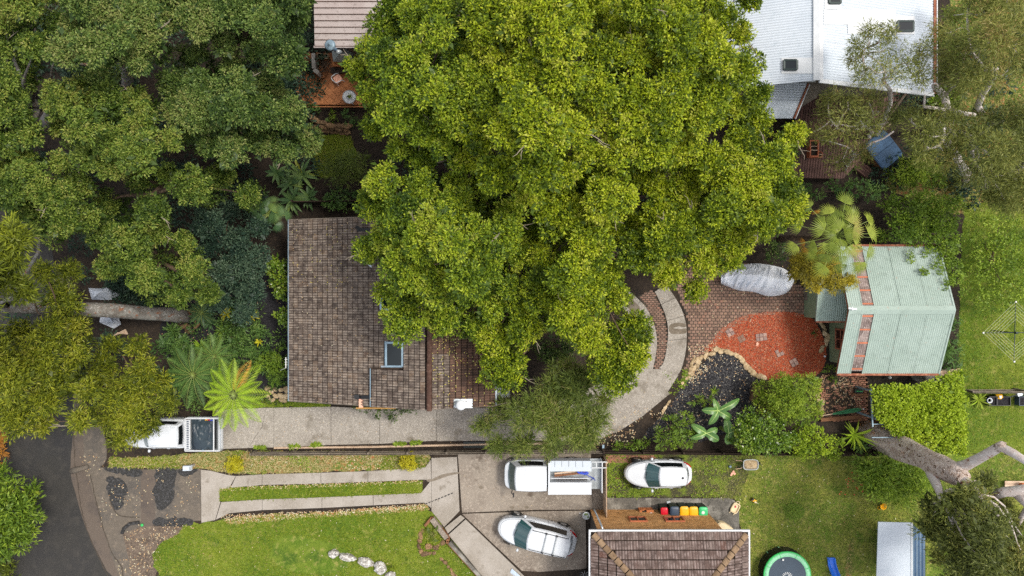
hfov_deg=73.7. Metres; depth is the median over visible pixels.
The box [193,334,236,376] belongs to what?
tree fern
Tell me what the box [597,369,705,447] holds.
fallen leaves
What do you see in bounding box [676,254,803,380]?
courtyard paving
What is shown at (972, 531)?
old gum
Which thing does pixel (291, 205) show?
ginger plant
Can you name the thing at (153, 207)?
leafy tree
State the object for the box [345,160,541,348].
leafy tree
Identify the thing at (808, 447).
yellow green shrub
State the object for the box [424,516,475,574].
path edging
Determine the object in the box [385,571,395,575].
lawn boulder
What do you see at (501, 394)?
porch roof
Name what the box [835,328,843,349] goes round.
window
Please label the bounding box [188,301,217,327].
cycad
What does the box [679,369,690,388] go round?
weeds
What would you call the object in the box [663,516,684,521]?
window
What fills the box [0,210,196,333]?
tall gum
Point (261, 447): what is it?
weeds
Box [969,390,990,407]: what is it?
spiky plant
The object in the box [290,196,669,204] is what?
fence
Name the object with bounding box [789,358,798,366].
stepping stone
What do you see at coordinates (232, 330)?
garden fern
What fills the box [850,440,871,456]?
dark leaf plant
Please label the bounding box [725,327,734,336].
stepping stone
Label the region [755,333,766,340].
stepping stone
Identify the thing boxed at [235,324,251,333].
garden fern
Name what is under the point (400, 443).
weeds
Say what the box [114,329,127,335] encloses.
timber offcuts
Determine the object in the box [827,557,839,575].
slide
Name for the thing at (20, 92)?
leafy tree
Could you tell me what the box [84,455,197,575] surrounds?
fallen leaves
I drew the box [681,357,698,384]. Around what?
rock edging
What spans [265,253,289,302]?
wall shrub
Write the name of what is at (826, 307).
lean to
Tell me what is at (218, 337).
garden fern
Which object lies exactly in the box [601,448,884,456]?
boundary fence
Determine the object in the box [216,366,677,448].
driveway
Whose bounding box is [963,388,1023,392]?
garden fence
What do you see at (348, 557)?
lawn boulder
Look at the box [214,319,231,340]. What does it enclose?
garden fern
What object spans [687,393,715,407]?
fine shrub
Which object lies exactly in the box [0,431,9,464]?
orange-leaved shrub
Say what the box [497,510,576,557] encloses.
people mover
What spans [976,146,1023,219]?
gum tree
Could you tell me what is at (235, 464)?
golden shrub
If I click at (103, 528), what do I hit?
crack
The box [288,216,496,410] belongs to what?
tiled house
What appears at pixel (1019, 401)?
planter box
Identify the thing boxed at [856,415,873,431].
dry shrub
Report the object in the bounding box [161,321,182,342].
garden fern
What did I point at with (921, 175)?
leafy shrub
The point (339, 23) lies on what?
metal roofed house
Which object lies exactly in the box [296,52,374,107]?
patio
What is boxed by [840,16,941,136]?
gum tree
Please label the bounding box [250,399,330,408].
weeds
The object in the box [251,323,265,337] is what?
garden fern
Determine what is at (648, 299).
loop paving
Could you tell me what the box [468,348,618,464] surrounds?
she oak
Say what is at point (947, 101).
bare gum
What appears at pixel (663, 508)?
wheelie bin
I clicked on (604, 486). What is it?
yard fence
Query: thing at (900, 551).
garden shed
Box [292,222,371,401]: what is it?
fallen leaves
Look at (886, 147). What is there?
spa pool
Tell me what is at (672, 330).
water stain
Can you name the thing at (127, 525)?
kerb
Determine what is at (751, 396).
standing stone
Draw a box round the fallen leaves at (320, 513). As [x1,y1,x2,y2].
[221,504,426,523]
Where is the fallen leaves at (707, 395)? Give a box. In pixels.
[654,355,751,441]
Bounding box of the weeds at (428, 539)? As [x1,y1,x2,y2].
[420,524,443,552]
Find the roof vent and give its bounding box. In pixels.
[454,399,472,409]
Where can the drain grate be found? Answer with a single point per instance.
(480, 446)
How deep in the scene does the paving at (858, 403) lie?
42.68 m
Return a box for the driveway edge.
[274,443,540,448]
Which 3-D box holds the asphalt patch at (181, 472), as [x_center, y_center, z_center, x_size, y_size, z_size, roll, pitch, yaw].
[-20.255,11.535,42.680,1.309,0.001,0.499,0,90,0]
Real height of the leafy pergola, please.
3.391 m
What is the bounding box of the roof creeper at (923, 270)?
[906,238,969,296]
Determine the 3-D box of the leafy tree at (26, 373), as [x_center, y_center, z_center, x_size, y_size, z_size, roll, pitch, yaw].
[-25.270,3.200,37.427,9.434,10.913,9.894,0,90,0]
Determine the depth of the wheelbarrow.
42.13 m
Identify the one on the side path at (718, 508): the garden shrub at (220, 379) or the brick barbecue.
the brick barbecue
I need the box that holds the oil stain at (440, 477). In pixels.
[426,472,458,481]
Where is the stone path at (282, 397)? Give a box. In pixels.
[264,386,287,402]
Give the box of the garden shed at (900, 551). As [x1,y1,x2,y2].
[876,522,924,575]
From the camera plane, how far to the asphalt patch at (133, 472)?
42.68 m
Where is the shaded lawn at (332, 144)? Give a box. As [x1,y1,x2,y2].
[312,134,356,177]
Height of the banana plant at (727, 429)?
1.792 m
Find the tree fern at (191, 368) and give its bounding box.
[167,343,224,408]
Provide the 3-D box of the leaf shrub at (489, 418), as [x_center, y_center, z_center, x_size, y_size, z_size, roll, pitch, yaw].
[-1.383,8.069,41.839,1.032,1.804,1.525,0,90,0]
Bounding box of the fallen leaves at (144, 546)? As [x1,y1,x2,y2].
[125,524,191,575]
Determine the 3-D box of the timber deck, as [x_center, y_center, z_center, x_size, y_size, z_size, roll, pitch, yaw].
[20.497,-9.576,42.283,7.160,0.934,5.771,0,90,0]
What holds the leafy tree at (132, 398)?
on the ground at (277, 242)
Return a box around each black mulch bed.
[160,274,289,404]
[644,353,760,442]
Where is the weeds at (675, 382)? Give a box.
[665,370,683,393]
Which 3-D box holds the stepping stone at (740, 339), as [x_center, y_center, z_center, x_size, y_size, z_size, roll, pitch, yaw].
[14.333,3.167,42.668,0.423,0.038,0.423,-29,90,0]
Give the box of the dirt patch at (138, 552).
[123,526,182,575]
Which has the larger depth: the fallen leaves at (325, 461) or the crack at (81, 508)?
the crack at (81, 508)
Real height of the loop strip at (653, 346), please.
0.062 m
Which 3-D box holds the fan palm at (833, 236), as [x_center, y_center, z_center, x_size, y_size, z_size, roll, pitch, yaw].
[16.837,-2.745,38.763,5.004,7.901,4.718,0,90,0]
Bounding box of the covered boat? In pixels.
[721,263,793,295]
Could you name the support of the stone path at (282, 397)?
on the black mulch bed at (268, 320)
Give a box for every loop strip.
[624,292,656,368]
[655,287,686,375]
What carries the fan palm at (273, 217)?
on the ground at (277, 242)
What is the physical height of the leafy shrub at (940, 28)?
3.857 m
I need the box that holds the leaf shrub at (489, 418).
[481,409,496,428]
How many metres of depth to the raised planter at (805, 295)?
42.45 m
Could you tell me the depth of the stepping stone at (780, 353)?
42.62 m
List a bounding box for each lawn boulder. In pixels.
[328,549,338,558]
[339,553,356,561]
[358,557,374,567]
[374,561,386,574]
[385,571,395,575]
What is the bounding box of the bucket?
[877,503,886,509]
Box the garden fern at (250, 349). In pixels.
[244,345,257,359]
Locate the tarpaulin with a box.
[191,419,216,450]
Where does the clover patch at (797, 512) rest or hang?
on the back lawn at (930, 571)
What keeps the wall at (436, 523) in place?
on the front lawn at (288, 551)
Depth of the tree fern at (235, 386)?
39.34 m
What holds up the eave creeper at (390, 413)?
on the ground at (277, 242)
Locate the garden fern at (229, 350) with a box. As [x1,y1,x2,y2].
[219,341,238,357]
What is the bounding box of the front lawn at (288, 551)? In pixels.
[152,510,474,575]
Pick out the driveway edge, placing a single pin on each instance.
(389, 446)
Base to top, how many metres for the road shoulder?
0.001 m
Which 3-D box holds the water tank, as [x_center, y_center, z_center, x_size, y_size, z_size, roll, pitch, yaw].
[25.400,5.333,41.900,1.000,1.600,0.993,0,90,0]
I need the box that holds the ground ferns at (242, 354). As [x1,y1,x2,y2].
[150,297,287,415]
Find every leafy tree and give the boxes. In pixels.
[0,0,69,159]
[0,145,105,252]
[0,255,105,444]
[37,71,184,181]
[41,0,182,89]
[84,332,184,455]
[91,157,269,228]
[154,37,324,170]
[172,0,317,81]
[337,0,500,177]
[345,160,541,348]
[453,0,622,215]
[473,155,655,398]
[593,0,774,174]
[614,103,811,305]
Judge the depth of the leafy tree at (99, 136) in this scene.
31.70 m
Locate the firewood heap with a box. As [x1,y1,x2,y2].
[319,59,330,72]
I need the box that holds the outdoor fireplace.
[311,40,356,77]
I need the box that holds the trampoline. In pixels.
[758,546,810,575]
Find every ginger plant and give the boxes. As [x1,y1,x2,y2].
[265,160,287,185]
[277,171,304,195]
[277,187,302,214]
[282,157,317,190]
[295,185,318,210]
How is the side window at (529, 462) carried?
in the tool box ute
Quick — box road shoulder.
[83,422,131,575]
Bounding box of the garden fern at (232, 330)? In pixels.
[224,325,239,342]
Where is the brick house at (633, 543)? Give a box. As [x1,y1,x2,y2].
[589,509,749,575]
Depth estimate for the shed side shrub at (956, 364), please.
41.92 m
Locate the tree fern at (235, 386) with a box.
[204,358,270,428]
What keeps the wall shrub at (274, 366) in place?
on the black mulch bed at (268, 320)
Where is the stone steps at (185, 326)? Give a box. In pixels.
[180,317,200,333]
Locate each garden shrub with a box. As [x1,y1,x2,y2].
[160,367,188,399]
[166,334,194,358]
[208,366,225,390]
[224,327,250,350]
[249,351,270,373]
[427,526,438,542]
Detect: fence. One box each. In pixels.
[249,448,603,455]
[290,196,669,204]
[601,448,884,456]
[602,456,607,517]
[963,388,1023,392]
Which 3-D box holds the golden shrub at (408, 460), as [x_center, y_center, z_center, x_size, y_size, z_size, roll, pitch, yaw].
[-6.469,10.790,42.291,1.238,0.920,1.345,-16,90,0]
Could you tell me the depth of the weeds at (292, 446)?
42.56 m
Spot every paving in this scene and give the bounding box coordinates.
[638,290,666,368]
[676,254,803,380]
[819,374,868,421]
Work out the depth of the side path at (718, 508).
42.66 m
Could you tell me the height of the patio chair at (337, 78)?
0.894 m
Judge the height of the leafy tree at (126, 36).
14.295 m
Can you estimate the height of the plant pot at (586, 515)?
0.638 m
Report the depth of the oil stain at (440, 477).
42.64 m
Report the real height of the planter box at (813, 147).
0.450 m
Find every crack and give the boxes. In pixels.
[72,424,107,575]
[90,475,122,575]
[109,499,139,517]
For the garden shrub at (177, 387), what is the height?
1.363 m
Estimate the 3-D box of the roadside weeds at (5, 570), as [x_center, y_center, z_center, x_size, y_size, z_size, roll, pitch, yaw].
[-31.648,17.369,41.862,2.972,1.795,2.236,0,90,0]
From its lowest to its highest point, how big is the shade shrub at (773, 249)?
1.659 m
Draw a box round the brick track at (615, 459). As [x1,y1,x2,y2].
[606,455,655,462]
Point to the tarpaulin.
(202, 433)
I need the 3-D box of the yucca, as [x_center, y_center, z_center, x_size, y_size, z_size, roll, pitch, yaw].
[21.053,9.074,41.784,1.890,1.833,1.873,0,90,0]
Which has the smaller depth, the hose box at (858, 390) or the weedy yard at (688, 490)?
the hose box at (858, 390)
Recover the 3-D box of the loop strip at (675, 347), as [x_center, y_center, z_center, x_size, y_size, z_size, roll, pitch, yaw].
[9.908,2.633,42.666,2.016,0.061,5.800,0,90,0]
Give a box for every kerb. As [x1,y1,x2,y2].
[69,464,88,473]
[120,521,139,533]
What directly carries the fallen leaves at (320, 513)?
on the leaf bed at (260, 517)
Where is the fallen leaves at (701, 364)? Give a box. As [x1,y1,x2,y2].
[688,342,716,380]
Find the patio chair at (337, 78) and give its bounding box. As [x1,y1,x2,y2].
[331,73,344,85]
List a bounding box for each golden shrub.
[224,455,243,472]
[398,451,418,471]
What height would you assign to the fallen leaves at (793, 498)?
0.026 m
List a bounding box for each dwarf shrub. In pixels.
[822,364,836,372]
[828,374,837,383]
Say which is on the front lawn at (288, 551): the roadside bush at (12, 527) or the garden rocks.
the garden rocks
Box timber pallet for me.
[1005,481,1023,486]
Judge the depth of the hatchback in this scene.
41.67 m
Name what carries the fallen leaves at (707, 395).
on the black mulch bed at (691, 387)
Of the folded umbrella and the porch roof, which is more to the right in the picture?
the folded umbrella
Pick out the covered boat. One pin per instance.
(767, 280)
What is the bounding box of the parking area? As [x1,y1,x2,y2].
[458,453,602,571]
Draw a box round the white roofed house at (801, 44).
[699,0,937,118]
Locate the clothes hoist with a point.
(998, 332)
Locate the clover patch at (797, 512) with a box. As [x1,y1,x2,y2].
[783,502,805,520]
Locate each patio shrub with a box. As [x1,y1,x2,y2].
[307,103,320,114]
[325,108,337,122]
[341,108,358,127]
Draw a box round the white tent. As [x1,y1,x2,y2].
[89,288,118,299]
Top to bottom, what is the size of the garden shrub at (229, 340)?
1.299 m
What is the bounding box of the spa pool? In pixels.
[864,130,901,168]
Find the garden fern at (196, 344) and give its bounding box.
[193,337,208,355]
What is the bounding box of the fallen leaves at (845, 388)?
[822,374,869,413]
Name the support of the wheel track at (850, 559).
on the back lawn at (930, 571)
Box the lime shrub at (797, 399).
[752,371,824,426]
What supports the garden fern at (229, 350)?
on the black mulch bed at (268, 320)
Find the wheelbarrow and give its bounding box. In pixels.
[735,459,760,469]
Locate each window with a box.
[518,461,542,464]
[528,521,566,535]
[628,516,647,521]
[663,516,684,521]
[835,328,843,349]
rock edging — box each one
[440,557,456,575]
[661,400,670,414]
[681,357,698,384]
[690,347,722,375]
[723,349,766,379]
[815,393,824,411]
[819,323,829,352]
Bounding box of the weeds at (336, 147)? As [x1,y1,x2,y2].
[315,134,357,176]
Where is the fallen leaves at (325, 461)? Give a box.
[142,455,426,470]
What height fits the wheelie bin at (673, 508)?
1.170 m
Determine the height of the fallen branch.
4.345 m
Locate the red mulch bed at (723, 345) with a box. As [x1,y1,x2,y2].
[707,312,825,379]
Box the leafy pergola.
[855,368,969,458]
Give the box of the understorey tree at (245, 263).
[187,200,274,328]
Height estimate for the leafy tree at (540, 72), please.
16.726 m
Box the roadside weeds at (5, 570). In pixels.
[0,556,21,575]
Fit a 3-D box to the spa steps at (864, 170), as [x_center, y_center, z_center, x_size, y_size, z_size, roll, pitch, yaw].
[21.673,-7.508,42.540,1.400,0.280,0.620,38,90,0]
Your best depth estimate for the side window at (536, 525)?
41.35 m
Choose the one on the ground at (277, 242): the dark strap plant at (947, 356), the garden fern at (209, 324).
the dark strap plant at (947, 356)
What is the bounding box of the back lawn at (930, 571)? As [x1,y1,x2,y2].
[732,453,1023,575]
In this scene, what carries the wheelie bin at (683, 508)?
on the side path at (718, 508)
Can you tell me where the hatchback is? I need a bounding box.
[624,457,691,492]
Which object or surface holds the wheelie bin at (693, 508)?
on the side path at (718, 508)
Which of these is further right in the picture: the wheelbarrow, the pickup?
the wheelbarrow
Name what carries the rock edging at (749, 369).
on the red mulch bed at (723, 345)
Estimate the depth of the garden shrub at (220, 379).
41.92 m
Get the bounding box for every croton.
[220,308,231,319]
[255,339,262,346]
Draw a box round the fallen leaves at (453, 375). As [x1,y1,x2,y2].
[433,335,487,405]
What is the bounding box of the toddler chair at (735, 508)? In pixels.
[729,501,739,514]
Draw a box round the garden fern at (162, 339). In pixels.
[157,332,168,347]
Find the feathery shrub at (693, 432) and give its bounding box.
[653,410,698,450]
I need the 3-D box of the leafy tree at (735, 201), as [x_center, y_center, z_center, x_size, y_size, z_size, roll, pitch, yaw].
[10.514,-4.119,36.649,12.528,12.239,6.877,-37,90,0]
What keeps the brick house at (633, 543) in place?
on the ground at (277, 242)
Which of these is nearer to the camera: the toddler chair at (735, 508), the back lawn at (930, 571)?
the toddler chair at (735, 508)
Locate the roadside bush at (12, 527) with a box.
[0,458,47,565]
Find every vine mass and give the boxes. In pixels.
[875,188,966,286]
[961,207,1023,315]
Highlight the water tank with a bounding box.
[911,373,940,381]
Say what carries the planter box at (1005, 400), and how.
on the side lawn at (1008, 412)
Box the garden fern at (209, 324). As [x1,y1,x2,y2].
[204,313,218,330]
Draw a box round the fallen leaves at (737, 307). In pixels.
[691,266,807,343]
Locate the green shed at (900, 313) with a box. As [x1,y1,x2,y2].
[829,244,955,375]
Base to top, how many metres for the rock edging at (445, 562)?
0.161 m
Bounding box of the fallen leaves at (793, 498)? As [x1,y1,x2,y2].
[694,465,945,568]
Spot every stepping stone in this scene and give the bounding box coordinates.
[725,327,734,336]
[737,334,745,342]
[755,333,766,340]
[775,349,783,356]
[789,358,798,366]
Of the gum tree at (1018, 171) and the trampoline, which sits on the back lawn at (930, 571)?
the trampoline
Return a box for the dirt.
[822,374,855,416]
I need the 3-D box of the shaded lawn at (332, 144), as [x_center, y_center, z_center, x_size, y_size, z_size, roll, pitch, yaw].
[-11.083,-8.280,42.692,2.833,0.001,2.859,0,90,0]
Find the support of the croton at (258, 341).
on the black mulch bed at (268, 320)
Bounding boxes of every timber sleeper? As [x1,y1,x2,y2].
[820,415,860,421]
[851,393,867,395]
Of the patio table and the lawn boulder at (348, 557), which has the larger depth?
the lawn boulder at (348, 557)
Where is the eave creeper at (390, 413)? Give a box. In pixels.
[352,406,416,423]
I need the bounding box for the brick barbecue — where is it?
[638,507,653,511]
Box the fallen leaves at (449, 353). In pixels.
[432,333,458,383]
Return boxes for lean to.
[804,282,846,322]
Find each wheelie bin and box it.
[658,503,667,514]
[666,500,678,515]
[677,502,688,514]
[686,502,697,514]
[695,503,707,514]
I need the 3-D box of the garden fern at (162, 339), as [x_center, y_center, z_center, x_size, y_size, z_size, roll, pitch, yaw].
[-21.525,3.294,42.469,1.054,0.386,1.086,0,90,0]
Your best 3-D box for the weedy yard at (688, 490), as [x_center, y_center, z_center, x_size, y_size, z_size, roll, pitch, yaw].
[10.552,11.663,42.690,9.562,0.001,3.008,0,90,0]
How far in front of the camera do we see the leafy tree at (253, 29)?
31.11 m
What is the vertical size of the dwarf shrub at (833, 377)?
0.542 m
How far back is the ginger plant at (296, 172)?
41.84 m
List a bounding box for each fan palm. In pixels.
[249,196,291,231]
[776,191,878,278]
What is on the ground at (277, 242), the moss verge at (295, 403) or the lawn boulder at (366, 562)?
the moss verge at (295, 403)
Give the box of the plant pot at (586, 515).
[579,512,589,519]
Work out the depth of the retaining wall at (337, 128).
42.31 m
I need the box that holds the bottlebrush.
[316,146,375,191]
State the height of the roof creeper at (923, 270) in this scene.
1.436 m
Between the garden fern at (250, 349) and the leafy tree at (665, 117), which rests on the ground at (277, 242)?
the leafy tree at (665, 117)
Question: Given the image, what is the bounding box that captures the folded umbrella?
[821,408,863,415]
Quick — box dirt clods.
[821,374,868,416]
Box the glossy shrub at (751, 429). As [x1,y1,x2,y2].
[724,405,799,456]
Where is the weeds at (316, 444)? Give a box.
[308,441,323,447]
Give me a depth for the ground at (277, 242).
42.70 m
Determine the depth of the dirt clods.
42.67 m
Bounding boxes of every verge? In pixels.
[109,450,430,474]
[251,401,330,406]
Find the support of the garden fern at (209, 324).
on the black mulch bed at (268, 320)
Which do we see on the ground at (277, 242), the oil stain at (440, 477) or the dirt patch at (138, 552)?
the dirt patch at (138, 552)
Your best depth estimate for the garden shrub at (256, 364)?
41.95 m
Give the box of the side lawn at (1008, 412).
[957,202,1023,453]
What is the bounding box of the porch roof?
[497,380,510,396]
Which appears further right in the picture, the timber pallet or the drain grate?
the timber pallet
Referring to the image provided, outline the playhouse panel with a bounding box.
[715,520,732,528]
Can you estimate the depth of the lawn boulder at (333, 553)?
42.41 m
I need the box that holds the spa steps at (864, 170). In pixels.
[853,162,872,177]
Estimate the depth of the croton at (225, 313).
41.90 m
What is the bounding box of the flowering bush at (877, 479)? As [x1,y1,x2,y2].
[850,451,935,512]
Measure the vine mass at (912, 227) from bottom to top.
4.360 m
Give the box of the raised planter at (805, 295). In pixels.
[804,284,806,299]
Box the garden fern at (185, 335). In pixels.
[178,332,192,350]
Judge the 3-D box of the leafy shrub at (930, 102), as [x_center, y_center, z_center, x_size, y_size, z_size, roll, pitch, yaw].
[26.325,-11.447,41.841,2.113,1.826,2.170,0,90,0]
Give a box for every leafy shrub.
[882,152,947,189]
[925,86,960,115]
[938,0,981,58]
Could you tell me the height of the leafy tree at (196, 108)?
12.380 m
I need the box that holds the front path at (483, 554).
[445,514,524,575]
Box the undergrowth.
[3,0,1023,412]
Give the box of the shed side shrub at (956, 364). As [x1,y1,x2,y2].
[943,315,967,382]
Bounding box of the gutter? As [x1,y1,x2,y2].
[58,278,118,575]
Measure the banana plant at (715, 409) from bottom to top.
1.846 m
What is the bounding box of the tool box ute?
[504,455,606,497]
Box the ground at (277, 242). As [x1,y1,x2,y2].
[3,0,1006,575]
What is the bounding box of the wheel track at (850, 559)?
[844,537,854,575]
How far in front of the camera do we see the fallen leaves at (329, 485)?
42.67 m
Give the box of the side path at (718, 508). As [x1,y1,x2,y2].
[607,498,738,528]
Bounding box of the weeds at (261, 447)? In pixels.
[253,445,266,449]
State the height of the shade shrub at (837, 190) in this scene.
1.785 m
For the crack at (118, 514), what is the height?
0.001 m
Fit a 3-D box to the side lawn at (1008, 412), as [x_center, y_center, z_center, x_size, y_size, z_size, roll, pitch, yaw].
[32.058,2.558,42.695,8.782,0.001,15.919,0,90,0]
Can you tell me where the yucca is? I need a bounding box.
[839,420,877,452]
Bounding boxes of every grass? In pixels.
[885,0,1023,213]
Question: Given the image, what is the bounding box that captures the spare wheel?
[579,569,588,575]
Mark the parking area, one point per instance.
(485, 471)
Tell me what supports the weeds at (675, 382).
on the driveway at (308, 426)
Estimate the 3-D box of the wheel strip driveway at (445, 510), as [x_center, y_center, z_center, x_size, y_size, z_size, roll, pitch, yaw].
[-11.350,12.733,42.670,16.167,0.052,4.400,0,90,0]
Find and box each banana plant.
[690,424,718,441]
[702,398,738,424]
[719,419,738,444]
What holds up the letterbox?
on the verge at (341, 465)
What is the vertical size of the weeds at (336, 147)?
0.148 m
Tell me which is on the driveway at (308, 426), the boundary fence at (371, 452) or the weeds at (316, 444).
the weeds at (316, 444)
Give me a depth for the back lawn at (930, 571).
42.69 m
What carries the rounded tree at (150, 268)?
on the ground at (277, 242)
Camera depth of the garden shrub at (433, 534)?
42.26 m
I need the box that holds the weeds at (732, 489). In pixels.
[635,455,754,499]
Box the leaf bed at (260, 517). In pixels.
[221,504,428,524]
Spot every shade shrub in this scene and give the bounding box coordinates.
[321,186,359,213]
[530,332,580,368]
[764,240,790,264]
[802,176,888,203]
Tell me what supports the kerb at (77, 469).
on the ground at (277, 242)
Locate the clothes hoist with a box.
[982,301,1023,362]
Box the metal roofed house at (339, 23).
[314,0,383,56]
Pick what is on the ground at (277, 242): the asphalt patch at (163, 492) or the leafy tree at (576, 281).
the leafy tree at (576, 281)
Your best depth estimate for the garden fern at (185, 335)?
42.41 m
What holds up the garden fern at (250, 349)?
on the black mulch bed at (268, 320)
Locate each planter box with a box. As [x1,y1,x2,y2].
[807,140,818,157]
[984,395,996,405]
[993,395,1010,405]
[1014,395,1023,405]
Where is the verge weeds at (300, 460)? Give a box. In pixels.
[286,455,309,469]
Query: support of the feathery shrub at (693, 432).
on the black mulch bed at (691, 387)
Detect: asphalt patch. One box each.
[92,467,200,532]
[104,465,142,476]
[106,476,127,509]
[152,465,176,509]
[152,516,192,526]
[177,469,197,476]
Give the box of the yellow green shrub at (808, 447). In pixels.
[790,422,845,462]
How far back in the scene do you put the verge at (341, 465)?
42.69 m
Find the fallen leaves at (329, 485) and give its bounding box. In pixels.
[221,480,420,490]
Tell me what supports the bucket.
on the back lawn at (930, 571)
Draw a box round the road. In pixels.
[0,208,111,575]
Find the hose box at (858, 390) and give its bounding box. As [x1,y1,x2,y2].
[853,388,862,393]
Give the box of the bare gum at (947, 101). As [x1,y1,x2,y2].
[922,82,975,130]
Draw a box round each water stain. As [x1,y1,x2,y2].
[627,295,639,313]
[669,323,686,333]
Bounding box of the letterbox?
[183,464,194,470]
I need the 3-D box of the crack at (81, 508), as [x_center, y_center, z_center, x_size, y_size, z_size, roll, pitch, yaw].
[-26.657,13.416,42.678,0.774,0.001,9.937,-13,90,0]
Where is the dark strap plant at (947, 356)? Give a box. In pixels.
[942,340,961,366]
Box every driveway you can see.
[201,457,459,526]
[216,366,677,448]
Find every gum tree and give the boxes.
[805,80,911,152]
[818,139,878,176]
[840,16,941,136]
[897,95,1023,219]
[923,0,1023,114]
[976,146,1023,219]
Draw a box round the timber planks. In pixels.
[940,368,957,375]
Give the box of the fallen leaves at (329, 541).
[192,511,469,575]
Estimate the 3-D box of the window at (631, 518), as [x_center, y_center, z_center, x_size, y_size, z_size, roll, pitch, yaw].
[7.509,13.798,40.800,1.043,0.800,0.090,0,90,0]
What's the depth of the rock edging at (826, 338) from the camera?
42.60 m
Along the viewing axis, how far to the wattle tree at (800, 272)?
38.54 m
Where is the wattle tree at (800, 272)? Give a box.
[785,246,858,296]
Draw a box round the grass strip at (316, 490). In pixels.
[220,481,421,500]
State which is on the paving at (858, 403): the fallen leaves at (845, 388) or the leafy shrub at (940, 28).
the fallen leaves at (845, 388)
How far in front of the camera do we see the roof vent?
37.10 m
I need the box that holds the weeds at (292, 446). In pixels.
[287,443,300,450]
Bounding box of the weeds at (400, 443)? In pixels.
[393,441,406,446]
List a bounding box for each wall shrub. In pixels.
[261,347,287,387]
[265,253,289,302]
[271,306,289,330]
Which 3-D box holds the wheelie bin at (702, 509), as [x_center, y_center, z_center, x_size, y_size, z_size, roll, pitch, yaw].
[11.650,13.711,42.126,0.551,1.149,0.762,0,90,0]
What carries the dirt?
on the paving at (858, 403)
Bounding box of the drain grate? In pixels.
[463,442,484,447]
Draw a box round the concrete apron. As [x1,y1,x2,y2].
[141,470,154,526]
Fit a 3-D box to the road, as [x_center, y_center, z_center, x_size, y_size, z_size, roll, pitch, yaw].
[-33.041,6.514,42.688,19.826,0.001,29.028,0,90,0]
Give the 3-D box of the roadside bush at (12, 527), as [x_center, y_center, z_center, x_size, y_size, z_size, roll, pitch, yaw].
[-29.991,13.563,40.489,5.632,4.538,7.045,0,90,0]
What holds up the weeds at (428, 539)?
on the front lawn at (288, 551)
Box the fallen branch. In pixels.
[823,131,893,168]
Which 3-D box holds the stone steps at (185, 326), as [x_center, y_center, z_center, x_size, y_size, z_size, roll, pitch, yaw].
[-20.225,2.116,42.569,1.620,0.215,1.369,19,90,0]
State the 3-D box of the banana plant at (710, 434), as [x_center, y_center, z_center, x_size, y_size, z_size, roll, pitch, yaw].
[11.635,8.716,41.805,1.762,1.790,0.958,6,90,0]
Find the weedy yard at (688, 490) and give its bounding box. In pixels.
[605,454,755,497]
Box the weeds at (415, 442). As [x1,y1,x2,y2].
[410,439,423,446]
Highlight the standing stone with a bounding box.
[749,385,759,400]
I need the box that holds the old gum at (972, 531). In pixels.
[858,420,1023,575]
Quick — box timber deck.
[790,92,900,179]
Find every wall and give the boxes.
[310,115,352,135]
[430,516,447,539]
[448,540,481,575]
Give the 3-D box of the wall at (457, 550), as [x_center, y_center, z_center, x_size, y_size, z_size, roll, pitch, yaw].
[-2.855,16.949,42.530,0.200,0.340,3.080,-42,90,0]
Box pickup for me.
[122,416,222,451]
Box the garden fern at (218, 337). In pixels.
[208,331,221,348]
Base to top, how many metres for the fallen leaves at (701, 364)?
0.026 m
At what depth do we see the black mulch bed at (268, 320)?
42.69 m
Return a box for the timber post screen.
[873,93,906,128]
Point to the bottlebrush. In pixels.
(351, 165)
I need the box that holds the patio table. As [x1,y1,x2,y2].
[342,90,355,103]
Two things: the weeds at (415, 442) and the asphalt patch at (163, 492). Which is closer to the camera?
the weeds at (415, 442)
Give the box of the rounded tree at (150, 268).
[82,214,225,309]

